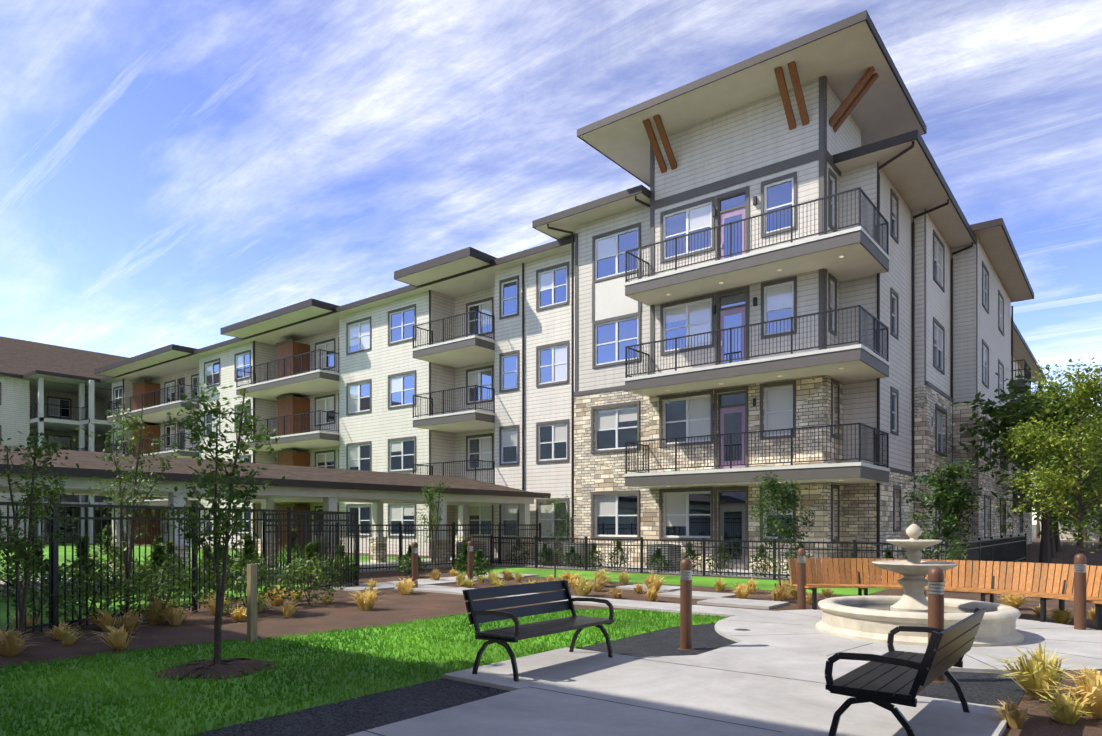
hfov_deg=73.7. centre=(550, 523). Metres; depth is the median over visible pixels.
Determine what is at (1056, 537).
tree
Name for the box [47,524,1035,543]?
ground sheet
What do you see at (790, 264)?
apartment building
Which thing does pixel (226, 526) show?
young tree
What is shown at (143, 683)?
lawn
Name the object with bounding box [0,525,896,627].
shrubs
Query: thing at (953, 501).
tree
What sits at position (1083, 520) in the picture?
tree
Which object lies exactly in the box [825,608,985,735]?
bench
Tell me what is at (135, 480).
tree behind fence
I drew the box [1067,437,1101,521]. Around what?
tree
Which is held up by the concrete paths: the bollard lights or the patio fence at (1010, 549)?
the bollard lights
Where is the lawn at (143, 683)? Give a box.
[0,543,885,735]
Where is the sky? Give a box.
[0,0,1101,523]
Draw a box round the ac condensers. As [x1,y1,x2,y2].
[456,541,681,570]
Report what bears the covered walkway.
on the concrete paths
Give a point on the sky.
(177, 172)
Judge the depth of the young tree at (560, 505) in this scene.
20.01 m
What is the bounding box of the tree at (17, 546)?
[0,426,85,647]
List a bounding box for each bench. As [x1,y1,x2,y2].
[462,580,613,681]
[789,558,1101,629]
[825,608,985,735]
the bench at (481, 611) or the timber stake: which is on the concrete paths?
the bench at (481, 611)
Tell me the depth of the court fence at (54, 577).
13.91 m
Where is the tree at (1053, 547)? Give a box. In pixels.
[997,384,1101,557]
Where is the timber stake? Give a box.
[247,564,256,641]
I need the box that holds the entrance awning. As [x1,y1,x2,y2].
[935,489,981,504]
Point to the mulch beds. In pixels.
(343, 611)
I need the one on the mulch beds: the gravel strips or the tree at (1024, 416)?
the tree at (1024, 416)
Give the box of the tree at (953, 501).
[899,455,987,561]
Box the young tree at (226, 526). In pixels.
[162,379,285,663]
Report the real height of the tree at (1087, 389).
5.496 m
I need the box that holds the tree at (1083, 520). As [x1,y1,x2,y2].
[1037,481,1100,544]
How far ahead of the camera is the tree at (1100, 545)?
46.26 m
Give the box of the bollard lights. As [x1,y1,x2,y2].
[412,541,1086,682]
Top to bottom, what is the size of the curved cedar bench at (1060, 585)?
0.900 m
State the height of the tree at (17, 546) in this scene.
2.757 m
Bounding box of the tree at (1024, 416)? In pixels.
[951,364,1101,562]
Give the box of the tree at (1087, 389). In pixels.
[994,351,1101,553]
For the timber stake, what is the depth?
9.37 m
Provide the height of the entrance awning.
0.603 m
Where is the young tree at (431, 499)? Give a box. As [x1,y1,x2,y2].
[412,475,451,569]
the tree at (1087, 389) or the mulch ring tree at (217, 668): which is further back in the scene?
the tree at (1087, 389)
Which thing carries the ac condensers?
on the concrete paths
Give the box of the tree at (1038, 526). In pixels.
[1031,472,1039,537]
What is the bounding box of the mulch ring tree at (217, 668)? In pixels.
[150,658,278,680]
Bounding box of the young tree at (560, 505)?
[540,494,575,576]
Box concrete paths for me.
[0,557,1101,735]
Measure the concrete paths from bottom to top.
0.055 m
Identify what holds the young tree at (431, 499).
on the mulch beds
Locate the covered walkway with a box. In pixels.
[0,445,550,580]
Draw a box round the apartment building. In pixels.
[0,10,1045,572]
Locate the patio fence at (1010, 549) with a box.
[490,534,1026,582]
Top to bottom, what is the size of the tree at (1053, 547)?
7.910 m
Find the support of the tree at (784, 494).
on the mulch beds
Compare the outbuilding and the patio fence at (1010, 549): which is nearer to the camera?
the patio fence at (1010, 549)
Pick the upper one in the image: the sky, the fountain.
the sky
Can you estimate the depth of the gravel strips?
6.41 m
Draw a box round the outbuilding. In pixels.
[1032,493,1099,540]
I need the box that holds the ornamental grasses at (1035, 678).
[0,567,1101,728]
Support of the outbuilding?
on the mulch beds
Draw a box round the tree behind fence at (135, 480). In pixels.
[73,396,184,612]
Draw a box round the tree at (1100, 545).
[1036,404,1101,547]
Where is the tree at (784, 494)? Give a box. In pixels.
[739,471,824,586]
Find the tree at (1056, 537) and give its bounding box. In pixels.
[1013,406,1101,551]
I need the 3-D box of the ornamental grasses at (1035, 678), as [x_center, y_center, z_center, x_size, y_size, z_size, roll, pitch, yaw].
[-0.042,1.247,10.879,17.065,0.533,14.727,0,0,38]
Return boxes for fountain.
[816,524,1023,646]
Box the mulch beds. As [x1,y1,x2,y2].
[0,538,1101,735]
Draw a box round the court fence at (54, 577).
[0,499,540,633]
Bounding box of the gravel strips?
[191,623,1024,735]

